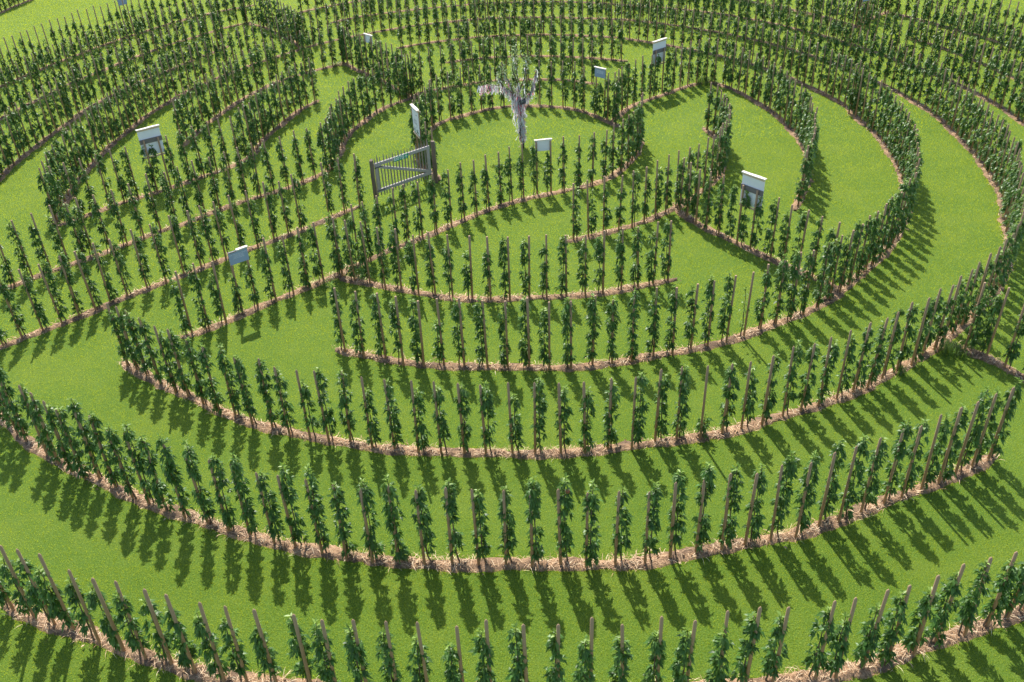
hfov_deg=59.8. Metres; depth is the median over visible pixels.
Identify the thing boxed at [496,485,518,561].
apple tree
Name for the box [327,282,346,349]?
apple tree
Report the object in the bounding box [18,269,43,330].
wooden stake
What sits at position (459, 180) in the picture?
apple tree
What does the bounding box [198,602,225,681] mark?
wooden stake
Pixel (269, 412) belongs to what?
wooden stake
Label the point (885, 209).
wooden stake
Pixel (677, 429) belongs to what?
wooden stake
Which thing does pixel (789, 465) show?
apple tree
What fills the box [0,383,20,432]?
apple tree
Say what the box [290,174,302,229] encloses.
wooden stake
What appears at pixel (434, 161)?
gate post
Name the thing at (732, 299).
wooden stake
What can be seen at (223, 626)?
apple tree
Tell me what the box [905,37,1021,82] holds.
mulch strip
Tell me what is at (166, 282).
wooden stake
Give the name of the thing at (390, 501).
wooden stake
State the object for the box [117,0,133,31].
information board
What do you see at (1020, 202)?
apple tree
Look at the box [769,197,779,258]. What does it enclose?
wooden stake
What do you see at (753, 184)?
information board
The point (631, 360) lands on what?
wooden stake
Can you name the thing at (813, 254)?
wooden stake
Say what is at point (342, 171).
apple tree
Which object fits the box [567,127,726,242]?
mulch strip
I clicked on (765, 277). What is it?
apple tree
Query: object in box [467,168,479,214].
apple tree
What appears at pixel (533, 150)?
apple tree
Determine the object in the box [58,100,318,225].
mulch strip
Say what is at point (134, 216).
apple tree
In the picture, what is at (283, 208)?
wooden stake
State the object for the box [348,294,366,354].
apple tree
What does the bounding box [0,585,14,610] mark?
wooden stake
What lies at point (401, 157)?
garden gate
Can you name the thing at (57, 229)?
wooden stake
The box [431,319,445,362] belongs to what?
apple tree
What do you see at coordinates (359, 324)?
wooden stake
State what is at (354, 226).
wooden stake
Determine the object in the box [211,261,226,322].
wooden stake
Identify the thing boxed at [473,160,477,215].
wooden stake
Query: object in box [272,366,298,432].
apple tree
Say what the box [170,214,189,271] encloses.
apple tree
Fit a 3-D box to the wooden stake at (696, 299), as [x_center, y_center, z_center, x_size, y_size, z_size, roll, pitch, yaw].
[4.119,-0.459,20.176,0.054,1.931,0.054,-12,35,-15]
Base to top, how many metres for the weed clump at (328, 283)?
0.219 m
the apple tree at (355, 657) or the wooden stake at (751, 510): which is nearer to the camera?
the apple tree at (355, 657)
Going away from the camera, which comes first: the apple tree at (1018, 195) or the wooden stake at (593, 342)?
the wooden stake at (593, 342)
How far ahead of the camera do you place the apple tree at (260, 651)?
13.10 m
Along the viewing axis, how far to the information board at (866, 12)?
41.59 m
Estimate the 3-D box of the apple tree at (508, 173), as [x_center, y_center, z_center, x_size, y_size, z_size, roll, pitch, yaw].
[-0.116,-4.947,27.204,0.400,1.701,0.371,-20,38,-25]
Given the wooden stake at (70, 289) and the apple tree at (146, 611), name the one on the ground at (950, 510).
the wooden stake at (70, 289)
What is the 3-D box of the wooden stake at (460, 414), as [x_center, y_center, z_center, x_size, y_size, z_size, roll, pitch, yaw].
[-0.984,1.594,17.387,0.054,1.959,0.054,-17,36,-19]
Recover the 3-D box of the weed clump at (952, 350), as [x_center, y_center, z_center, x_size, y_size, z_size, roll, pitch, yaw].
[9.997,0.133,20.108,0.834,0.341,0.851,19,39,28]
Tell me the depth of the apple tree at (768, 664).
12.86 m
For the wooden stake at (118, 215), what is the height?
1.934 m
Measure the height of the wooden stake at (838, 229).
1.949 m
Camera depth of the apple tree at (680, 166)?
26.22 m
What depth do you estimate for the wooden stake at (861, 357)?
18.57 m
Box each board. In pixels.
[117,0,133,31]
[135,124,171,191]
[227,245,258,312]
[363,33,374,74]
[410,104,422,167]
[534,138,551,193]
[594,66,605,114]
[652,37,667,95]
[736,170,766,249]
[857,0,869,32]
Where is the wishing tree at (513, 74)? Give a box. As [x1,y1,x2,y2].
[478,42,539,147]
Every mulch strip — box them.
[0,0,30,13]
[0,5,252,87]
[0,21,251,120]
[0,46,227,181]
[0,206,359,349]
[0,414,997,572]
[1,603,1023,681]
[5,96,413,289]
[52,16,1012,459]
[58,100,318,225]
[178,62,348,147]
[180,142,644,338]
[245,22,299,48]
[297,0,857,25]
[330,1,1023,125]
[335,33,912,372]
[336,274,677,302]
[341,61,415,98]
[413,78,597,95]
[415,104,619,180]
[445,55,627,62]
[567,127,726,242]
[610,82,709,121]
[675,207,837,287]
[712,82,814,210]
[854,12,885,27]
[883,11,1021,49]
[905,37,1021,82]
[953,344,1023,382]
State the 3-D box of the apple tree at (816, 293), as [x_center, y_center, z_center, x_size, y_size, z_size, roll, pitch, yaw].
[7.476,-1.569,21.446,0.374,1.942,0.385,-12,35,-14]
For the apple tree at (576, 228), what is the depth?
24.95 m
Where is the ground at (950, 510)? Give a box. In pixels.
[0,0,1023,681]
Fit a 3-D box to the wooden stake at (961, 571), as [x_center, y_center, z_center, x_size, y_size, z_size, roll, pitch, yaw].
[6.511,3.997,13.303,0.051,1.979,0.051,9,36,16]
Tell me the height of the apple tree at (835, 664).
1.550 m
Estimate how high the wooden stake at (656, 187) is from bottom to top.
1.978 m
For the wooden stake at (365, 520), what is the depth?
14.95 m
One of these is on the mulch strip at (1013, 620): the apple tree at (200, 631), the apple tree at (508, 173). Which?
the apple tree at (200, 631)
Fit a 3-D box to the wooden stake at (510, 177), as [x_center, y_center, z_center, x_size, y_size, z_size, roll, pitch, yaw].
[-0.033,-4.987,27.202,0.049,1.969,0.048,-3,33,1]
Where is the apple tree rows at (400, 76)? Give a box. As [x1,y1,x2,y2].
[0,0,1023,610]
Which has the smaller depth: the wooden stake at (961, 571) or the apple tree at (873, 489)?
the wooden stake at (961, 571)
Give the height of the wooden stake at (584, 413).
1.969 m
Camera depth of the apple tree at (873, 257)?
23.13 m
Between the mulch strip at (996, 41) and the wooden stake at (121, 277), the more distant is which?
the mulch strip at (996, 41)
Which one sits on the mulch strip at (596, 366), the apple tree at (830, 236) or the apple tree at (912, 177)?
the apple tree at (912, 177)
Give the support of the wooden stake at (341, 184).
on the ground at (950, 510)
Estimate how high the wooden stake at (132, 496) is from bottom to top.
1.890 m
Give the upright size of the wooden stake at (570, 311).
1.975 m
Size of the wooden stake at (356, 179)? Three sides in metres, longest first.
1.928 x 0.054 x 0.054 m
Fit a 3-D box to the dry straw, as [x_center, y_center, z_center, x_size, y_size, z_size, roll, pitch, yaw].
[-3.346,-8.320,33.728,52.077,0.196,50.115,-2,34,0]
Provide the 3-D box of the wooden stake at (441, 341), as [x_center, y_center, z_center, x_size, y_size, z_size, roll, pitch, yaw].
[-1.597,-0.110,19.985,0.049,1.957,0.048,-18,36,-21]
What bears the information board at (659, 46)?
on the ground at (950, 510)
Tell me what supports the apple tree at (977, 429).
on the ground at (950, 510)
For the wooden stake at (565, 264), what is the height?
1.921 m
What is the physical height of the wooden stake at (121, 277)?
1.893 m
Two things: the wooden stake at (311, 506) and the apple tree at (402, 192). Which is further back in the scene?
the apple tree at (402, 192)
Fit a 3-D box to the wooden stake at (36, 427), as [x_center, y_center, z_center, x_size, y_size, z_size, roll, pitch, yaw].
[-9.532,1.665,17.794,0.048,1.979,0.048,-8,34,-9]
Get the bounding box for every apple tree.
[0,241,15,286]
[0,278,26,335]
[0,320,8,344]
[0,362,31,441]
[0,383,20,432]
[0,399,10,421]
[0,556,33,616]
[0,578,12,609]
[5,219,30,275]
[13,555,54,621]
[17,383,52,450]
[21,270,49,327]
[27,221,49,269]
[27,392,60,463]
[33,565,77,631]
[40,259,68,319]
[43,402,77,472]
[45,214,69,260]
[54,405,92,478]
[56,250,84,313]
[61,202,86,253]
[63,576,94,640]
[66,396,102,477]
[71,204,92,255]
[75,248,102,307]
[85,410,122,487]
[85,582,120,652]
[90,199,111,250]
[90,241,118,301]
[104,423,138,499]
[107,193,127,245]
[108,310,130,366]
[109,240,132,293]
[111,590,151,656]
[114,308,141,370]
[121,423,156,502]
[123,310,150,375]
[127,187,145,237]
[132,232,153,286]
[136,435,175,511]
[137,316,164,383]
[137,598,172,661]
[142,181,160,225]
[149,221,171,277]
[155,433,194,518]
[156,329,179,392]
[158,170,180,223]
[162,601,198,668]
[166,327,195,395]
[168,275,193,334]
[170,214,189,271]
[172,167,193,219]
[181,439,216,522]
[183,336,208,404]
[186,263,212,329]
[188,212,206,264]
[192,607,230,680]
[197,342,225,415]
[200,206,218,260]
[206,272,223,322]
[208,452,239,530]
[213,206,230,252]
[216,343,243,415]
[216,615,250,679]
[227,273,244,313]
[228,452,259,536]
[230,199,245,247]
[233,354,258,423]
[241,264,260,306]
[247,195,265,245]
[248,621,282,681]
[253,468,286,543]
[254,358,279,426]
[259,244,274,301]
[264,182,281,236]
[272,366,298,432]
[275,240,294,294]
[277,183,294,232]
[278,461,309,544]
[285,612,315,681]
[291,172,307,227]
[295,234,311,287]
[297,378,320,437]
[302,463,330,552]
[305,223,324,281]
[308,618,340,681]
[315,366,338,439]
[321,169,335,215]
[323,212,339,269]
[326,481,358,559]
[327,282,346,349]
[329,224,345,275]
[333,154,349,210]
[334,367,356,440]
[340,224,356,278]
[341,623,373,681]
[346,214,359,263]
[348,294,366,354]
[352,154,365,202]
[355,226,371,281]
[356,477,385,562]
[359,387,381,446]
[360,204,374,260]
[369,293,388,356]
[371,198,385,248]
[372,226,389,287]
[374,627,403,681]
[380,473,411,562]
[382,378,404,447]
[384,194,400,244]
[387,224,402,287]
[387,298,403,361]
[398,185,411,241]
[403,238,419,292]
[406,296,424,363]
[406,633,433,681]
[408,180,424,236]
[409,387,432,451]
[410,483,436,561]
[422,236,438,292]
[426,175,439,232]
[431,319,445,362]
[431,385,451,450]
[440,169,452,226]
[440,243,454,295]
[440,478,467,561]
[441,641,467,681]
[449,297,467,364]
[453,382,471,452]
[455,163,468,218]
[460,250,472,297]
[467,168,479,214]
[468,488,492,563]
[468,627,497,681]
[471,295,488,364]
[477,380,497,452]
[479,163,491,209]
[481,246,496,298]
[493,158,505,204]
[496,303,512,366]
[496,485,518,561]
[497,235,511,300]
[503,153,514,201]
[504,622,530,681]
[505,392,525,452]
[515,152,526,198]
[517,294,533,366]
[518,237,531,296]
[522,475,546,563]
[528,142,539,195]
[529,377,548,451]
[536,307,552,367]
[537,241,549,296]
[542,151,553,193]
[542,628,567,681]
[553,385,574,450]
[554,234,569,294]
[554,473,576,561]
[556,141,568,189]
[560,297,576,367]
[569,186,581,238]
[571,635,596,681]
[572,141,583,188]
[575,237,590,295]
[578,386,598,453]
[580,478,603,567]
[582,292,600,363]
[586,135,597,185]
[586,189,598,235]
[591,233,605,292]
[599,184,612,231]
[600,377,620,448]
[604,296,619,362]
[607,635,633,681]
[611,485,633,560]
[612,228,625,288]
[614,181,626,229]
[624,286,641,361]
[628,169,641,226]
[629,226,643,287]
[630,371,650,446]
[640,176,652,220]
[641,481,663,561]
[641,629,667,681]
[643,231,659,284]
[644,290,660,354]
[651,166,663,214]
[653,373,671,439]
[659,219,673,278]
[661,162,674,210]
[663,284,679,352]
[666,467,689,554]
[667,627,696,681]
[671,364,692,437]
[673,162,684,199]
[674,158,685,209]
[682,170,694,215]
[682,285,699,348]
[683,149,694,199]
[689,171,702,221]
[691,149,701,190]
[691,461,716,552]
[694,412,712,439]
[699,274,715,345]
[700,173,714,228]
[701,145,711,188]
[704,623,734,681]
[707,139,719,185]
[713,178,725,233]
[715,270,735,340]
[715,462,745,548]
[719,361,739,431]
[724,184,739,238]
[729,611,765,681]
[738,190,751,244]
[738,286,749,336]
[739,365,759,426]
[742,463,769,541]
[749,196,764,249]
[753,268,772,328]
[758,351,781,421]
[759,610,789,681]
[762,197,780,255]
[766,450,800,536]
[768,252,788,323]
[777,210,790,260]
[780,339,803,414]
[782,248,802,320]
[789,211,806,260]
[792,450,820,532]
[794,157,809,206]
[795,249,814,314]
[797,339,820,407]
[799,142,813,192]
[800,606,836,676]
[801,144,814,185]
[807,216,823,272]
[812,241,834,307]
[814,439,847,520]
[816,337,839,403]
[820,225,835,278]
[821,235,843,299]
[824,611,852,678]
[835,232,853,292]
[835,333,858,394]
[835,433,870,520]
[845,218,864,285]
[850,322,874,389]
[852,217,873,278]
[852,601,884,668]
[856,435,889,508]
[862,212,879,272]
[867,319,887,384]
[869,210,885,265]
[874,589,908,667]
[876,193,895,258]
[879,419,914,499]
[880,305,905,375]
[882,189,902,251]
[888,178,908,242]
[894,304,919,365]
[895,178,912,238]
[898,416,930,493]
[900,177,917,229]
[900,587,940,653]
[903,168,919,219]
[904,150,924,201]
[907,165,921,213]
[909,297,934,362]
[917,412,951,489]
[921,288,943,350]
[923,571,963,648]
[932,292,956,348]
[936,402,968,482]
[942,279,967,337]
[951,557,991,635]
[953,273,974,328]
[956,386,991,470]
[960,260,983,324]
[964,290,991,349]
[969,386,1002,464]
[970,259,995,314]
[978,290,1003,352]
[978,558,1020,628]
[983,250,1003,301]
[987,377,1023,456]
[989,232,1014,298]
[995,238,1015,287]
[998,561,1023,619]
[999,220,1022,284]
[1000,166,1023,217]
[1001,170,1023,229]
[1001,313,1023,368]
[1003,214,1023,270]
[1006,186,1022,231]
[1006,194,1023,235]
[1008,198,1023,234]
[1009,220,1023,265]
[1015,207,1023,256]
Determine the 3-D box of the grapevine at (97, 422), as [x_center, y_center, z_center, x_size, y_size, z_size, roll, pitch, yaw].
[-7.725,2.093,16.851,0.411,1.984,0.367,-12,35,-14]
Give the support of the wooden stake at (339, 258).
on the ground at (950, 510)
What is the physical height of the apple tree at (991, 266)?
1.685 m
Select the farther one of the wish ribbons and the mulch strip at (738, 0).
the mulch strip at (738, 0)
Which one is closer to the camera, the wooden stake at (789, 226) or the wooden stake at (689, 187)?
the wooden stake at (789, 226)
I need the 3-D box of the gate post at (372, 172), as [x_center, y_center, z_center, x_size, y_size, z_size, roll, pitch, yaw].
[-4.263,-4.851,27.506,0.131,1.593,0.129,-2,34,0]
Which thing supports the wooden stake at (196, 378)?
on the ground at (950, 510)
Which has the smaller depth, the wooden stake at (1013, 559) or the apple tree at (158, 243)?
the wooden stake at (1013, 559)
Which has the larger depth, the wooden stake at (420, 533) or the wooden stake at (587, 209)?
the wooden stake at (587, 209)
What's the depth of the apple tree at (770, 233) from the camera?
23.61 m
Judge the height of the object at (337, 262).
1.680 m
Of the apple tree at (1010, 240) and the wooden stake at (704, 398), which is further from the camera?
the apple tree at (1010, 240)
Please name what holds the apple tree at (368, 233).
on the ground at (950, 510)
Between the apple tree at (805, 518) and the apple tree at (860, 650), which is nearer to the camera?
the apple tree at (860, 650)
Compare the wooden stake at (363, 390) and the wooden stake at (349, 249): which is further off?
the wooden stake at (349, 249)
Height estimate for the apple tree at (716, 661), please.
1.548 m
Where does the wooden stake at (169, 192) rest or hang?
on the ground at (950, 510)
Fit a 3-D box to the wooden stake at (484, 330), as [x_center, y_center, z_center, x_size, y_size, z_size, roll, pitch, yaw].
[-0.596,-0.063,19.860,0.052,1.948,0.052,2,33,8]
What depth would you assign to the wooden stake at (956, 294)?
19.79 m
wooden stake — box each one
[0,245,15,285]
[0,283,22,337]
[0,381,26,441]
[0,394,17,434]
[0,545,34,617]
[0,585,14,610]
[10,220,33,278]
[16,549,55,624]
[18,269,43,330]
[18,385,47,454]
[29,392,59,464]
[30,213,52,270]
[37,264,62,323]
[38,553,74,629]
[42,401,72,472]
[48,205,69,263]
[55,409,86,479]
[58,256,79,315]
[64,203,85,256]
[67,569,100,645]
[73,251,96,310]
[74,197,93,255]
[74,412,100,479]
[88,416,116,487]
[91,578,125,651]
[92,195,110,250]
[92,243,111,302]
[106,302,128,366]
[106,430,134,499]
[108,239,128,296]
[110,189,128,245]
[114,581,146,658]
[115,306,138,371]
[123,433,150,504]
[125,311,147,375]
[127,183,144,237]
[130,229,148,288]
[138,317,160,383]
[143,441,166,511]
[143,589,173,664]
[145,173,161,229]
[149,224,167,283]
[153,326,176,393]
[162,444,186,519]
[163,172,176,219]
[164,594,196,673]
[166,329,189,396]
[168,215,184,273]
[174,271,193,333]
[176,167,190,216]
[184,336,204,404]
[185,455,209,524]
[186,210,201,267]
[192,263,209,329]
[198,206,213,261]
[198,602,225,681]
[201,347,218,414]
[208,460,230,531]
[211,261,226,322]
[212,201,226,258]
[220,352,236,415]
[223,605,248,681]
[227,195,240,246]
[230,464,250,536]
[233,357,253,424]
[245,190,258,246]
[252,609,277,681]
[255,472,275,543]
[258,358,273,427]
[262,182,274,238]
[262,238,276,300]
[273,367,290,437]
[276,475,296,547]
[278,181,288,234]
[281,235,294,293]
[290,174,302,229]
[292,614,311,681]
[295,370,310,438]
[296,227,308,286]
[304,479,323,553]
[312,222,324,281]
[313,370,329,442]
[320,162,329,215]
[320,619,336,681]
[332,217,343,276]
[332,484,347,561]
[333,287,345,351]
[337,158,344,212]
[341,371,351,441]
[344,220,355,279]
[350,204,359,262]
[351,619,367,681]
[353,153,360,206]
[354,291,364,358]
[359,221,370,283]
[359,489,373,563]
[360,377,372,448]
[361,202,370,259]
[375,196,383,253]
[376,227,385,289]
[376,293,386,358]
[383,379,395,448]
[384,621,396,681]
[387,485,398,561]
[391,187,398,245]
[394,228,401,289]
[394,296,404,365]
[402,184,409,238]
[410,380,419,452]
[412,235,419,295]
[414,489,425,565]
[416,182,422,236]
[416,622,428,681]
[417,300,424,366]
[427,232,435,294]
[431,173,437,231]
[432,381,441,453]
[436,298,444,364]
[444,487,453,564]
[446,234,453,298]
[447,170,451,225]
[455,625,463,681]
[456,383,465,453]
[458,297,465,365]
[459,162,464,218]
[468,235,473,298]
[470,488,479,565]
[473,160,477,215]
[479,385,486,454]
[481,300,488,367]
[484,154,489,209]
[484,619,491,681]
[486,236,491,300]
[497,152,501,204]
[502,490,507,565]
[504,301,508,367]
[507,237,510,300]
[507,382,513,454]
[508,147,512,201]
[521,143,523,197]
[521,624,527,681]
[526,297,530,366]
[528,236,529,297]
[529,495,533,567]
[533,382,535,453]
[545,234,547,297]
[548,301,550,370]
[556,624,559,678]
[557,489,561,564]
[558,383,561,453]
[562,136,564,192]
[565,235,566,295]
[569,301,571,369]
[572,183,574,239]
[582,382,585,453]
[584,235,586,295]
[585,492,588,567]
[586,180,588,236]
[589,617,593,677]
[591,295,596,364]
[592,132,594,185]
[602,230,605,293]
[603,176,604,229]
[607,377,612,449]
[611,299,613,363]
[614,491,620,565]
[618,175,623,231]
[620,228,623,289]
[621,624,623,677]
[630,295,635,362]
[630,377,636,449]
[631,171,634,227]
[637,226,638,287]
[643,167,647,222]
[643,491,650,563]
[652,287,657,355]
[653,221,658,283]
[654,160,657,216]
[654,369,662,442]
[655,616,663,681]
[665,155,669,211]
[667,220,671,280]
[668,482,677,558]
[671,287,677,355]
[675,150,679,206]
[675,366,682,439]
[679,157,684,211]
[685,147,690,199]
[686,162,691,217]
[686,620,696,681]
[689,283,698,349]
[694,144,699,192]
[694,480,705,553]
[695,169,700,224]
[699,365,708,439]
[702,137,709,191]
[705,171,711,229]
[706,280,715,346]
[711,135,714,170]
[718,175,724,235]
[719,610,728,668]
[720,473,731,551]
[721,363,733,433]
[725,275,736,342]
[740,361,751,428]
[743,272,754,337]
[743,472,758,544]
[744,606,761,681]
[759,264,769,328]
[760,355,774,425]
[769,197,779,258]
[769,464,783,540]
[771,607,789,681]
[774,260,785,324]
[782,346,794,416]
[783,205,792,258]
[789,252,801,321]
[794,462,812,537]
[796,210,809,268]
[798,151,807,205]
[799,343,815,411]
[800,145,808,197]
[802,250,814,314]
[811,216,823,276]
[813,600,836,679]
[817,243,830,307]
[817,452,836,526]
[818,336,832,405]
[828,222,840,283]
[829,235,843,298]
[834,597,857,679]
[835,330,851,399]
[837,446,857,522]
[839,230,854,292]
[848,224,863,285]
[851,322,871,392]
[857,215,870,278]
[859,438,881,512]
[862,589,889,668]
[864,211,879,271]
[866,318,888,388]
[872,203,887,264]
[880,197,892,253]
[881,311,899,379]
[883,429,904,503]
[886,584,911,660]
[892,191,905,243]
[896,302,913,370]
[898,178,910,237]
[900,425,922,498]
[910,297,929,367]
[912,575,939,656]
[920,414,942,490]
[922,288,941,354]
[933,285,954,349]
[934,563,965,642]
[937,407,962,483]
[943,275,961,341]
[951,269,973,333]
[954,401,979,474]
[961,262,980,326]
[963,557,992,636]
[964,282,985,348]
[970,393,997,468]
[971,253,991,318]
[985,551,1017,626]
[986,287,1009,355]
[987,246,1000,286]
[987,387,1014,460]
[989,239,1007,299]
[995,233,1014,291]
[998,223,1019,287]
[1003,165,1022,225]
[1003,305,1023,367]
[1005,172,1023,232]
[1006,582,1023,619]
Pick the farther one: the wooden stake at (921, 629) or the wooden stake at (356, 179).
the wooden stake at (356, 179)
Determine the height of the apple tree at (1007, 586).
1.631 m
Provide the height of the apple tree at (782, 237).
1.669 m
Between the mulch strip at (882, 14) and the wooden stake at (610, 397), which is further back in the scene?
the mulch strip at (882, 14)
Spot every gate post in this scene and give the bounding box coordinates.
[369,159,377,202]
[430,140,437,182]
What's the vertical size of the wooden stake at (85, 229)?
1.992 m
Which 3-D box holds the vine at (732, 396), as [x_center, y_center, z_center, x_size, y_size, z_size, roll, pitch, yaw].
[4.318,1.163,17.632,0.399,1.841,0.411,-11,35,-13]
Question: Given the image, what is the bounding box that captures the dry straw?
[0,0,1023,681]
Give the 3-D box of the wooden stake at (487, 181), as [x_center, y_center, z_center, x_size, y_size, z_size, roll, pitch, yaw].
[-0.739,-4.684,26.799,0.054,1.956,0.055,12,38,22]
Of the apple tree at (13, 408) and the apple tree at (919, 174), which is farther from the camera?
the apple tree at (919, 174)
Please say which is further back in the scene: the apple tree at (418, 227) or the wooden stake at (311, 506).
the apple tree at (418, 227)
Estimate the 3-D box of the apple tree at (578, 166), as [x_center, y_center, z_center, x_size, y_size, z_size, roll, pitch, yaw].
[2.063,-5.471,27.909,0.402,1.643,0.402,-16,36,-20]
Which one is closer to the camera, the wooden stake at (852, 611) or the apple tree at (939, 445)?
the wooden stake at (852, 611)
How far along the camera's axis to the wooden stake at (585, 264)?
22.19 m
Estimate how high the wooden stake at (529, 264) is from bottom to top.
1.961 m
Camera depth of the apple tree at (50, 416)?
17.26 m
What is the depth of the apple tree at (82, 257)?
22.62 m
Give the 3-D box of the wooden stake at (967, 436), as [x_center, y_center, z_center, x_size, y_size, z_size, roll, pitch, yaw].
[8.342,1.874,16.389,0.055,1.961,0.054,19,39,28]
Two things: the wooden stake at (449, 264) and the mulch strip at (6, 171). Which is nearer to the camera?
the wooden stake at (449, 264)
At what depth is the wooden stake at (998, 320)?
19.45 m
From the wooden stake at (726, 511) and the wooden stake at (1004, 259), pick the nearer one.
the wooden stake at (726, 511)
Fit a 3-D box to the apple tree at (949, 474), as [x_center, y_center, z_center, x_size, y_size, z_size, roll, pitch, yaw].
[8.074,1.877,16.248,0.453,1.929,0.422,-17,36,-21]
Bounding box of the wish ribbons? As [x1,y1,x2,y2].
[477,58,537,144]
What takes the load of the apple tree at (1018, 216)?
on the ground at (950, 510)
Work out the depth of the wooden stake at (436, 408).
17.24 m
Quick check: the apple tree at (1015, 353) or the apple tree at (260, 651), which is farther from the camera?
the apple tree at (1015, 353)
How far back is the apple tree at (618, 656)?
12.61 m
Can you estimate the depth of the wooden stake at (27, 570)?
13.95 m
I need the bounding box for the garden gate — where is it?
[374,139,431,196]
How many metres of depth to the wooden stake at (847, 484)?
15.43 m
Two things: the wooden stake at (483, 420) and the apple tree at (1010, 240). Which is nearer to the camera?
the wooden stake at (483, 420)
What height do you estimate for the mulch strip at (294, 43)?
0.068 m
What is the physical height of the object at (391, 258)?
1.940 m
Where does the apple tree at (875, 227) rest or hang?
on the mulch strip at (596, 366)
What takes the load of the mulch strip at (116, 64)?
on the ground at (950, 510)
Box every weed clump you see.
[321,278,338,288]
[327,59,342,66]
[354,264,376,277]
[690,75,720,86]
[888,7,904,15]
[894,362,908,377]
[934,335,974,362]
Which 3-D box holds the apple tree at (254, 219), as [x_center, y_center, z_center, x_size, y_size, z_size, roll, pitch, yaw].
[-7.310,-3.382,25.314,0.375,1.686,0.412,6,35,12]
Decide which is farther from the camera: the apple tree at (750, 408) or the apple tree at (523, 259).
the apple tree at (523, 259)
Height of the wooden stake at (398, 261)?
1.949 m
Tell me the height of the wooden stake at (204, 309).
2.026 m
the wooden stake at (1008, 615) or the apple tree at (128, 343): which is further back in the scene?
the apple tree at (128, 343)
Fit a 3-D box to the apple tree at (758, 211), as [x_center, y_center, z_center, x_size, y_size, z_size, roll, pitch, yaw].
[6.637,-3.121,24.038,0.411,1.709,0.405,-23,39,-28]
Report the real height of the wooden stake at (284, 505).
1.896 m
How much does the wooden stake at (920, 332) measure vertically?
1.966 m
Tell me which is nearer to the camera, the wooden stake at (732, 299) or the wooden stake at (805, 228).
the wooden stake at (732, 299)
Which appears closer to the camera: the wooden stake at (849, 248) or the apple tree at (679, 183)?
the wooden stake at (849, 248)
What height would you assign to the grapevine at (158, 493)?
1.939 m
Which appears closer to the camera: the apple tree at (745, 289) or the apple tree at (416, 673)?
the apple tree at (416, 673)
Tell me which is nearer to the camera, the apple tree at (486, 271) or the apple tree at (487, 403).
the apple tree at (487, 403)
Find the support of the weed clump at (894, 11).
on the ground at (950, 510)
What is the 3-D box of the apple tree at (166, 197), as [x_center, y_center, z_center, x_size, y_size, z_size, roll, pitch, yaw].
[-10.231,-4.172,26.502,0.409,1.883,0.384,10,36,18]
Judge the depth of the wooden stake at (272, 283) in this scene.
22.58 m
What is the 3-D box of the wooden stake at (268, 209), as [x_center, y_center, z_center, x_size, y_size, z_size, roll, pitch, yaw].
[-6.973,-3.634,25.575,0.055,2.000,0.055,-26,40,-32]
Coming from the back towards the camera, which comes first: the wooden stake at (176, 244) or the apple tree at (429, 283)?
the wooden stake at (176, 244)
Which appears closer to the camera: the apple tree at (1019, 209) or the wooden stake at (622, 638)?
the wooden stake at (622, 638)
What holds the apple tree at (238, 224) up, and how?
on the ground at (950, 510)
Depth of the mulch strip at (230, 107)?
36.46 m
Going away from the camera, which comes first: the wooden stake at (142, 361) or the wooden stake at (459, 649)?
the wooden stake at (459, 649)
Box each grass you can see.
[0,0,1023,681]
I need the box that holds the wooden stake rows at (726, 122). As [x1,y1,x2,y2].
[0,0,1023,611]
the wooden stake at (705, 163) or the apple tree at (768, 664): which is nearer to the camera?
the apple tree at (768, 664)
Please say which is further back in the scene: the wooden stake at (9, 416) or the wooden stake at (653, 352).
the wooden stake at (653, 352)
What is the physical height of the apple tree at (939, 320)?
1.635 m
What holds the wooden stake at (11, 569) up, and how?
on the ground at (950, 510)
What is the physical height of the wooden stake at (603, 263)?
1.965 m
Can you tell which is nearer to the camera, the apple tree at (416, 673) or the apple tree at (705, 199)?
the apple tree at (416, 673)
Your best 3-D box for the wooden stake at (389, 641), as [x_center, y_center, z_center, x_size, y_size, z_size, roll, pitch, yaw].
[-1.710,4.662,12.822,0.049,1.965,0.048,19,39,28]
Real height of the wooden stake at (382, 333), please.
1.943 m
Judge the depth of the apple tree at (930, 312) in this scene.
19.40 m
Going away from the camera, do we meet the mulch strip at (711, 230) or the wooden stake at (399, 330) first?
the wooden stake at (399, 330)
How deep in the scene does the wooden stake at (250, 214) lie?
25.04 m
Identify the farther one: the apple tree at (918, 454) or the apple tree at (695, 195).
the apple tree at (695, 195)

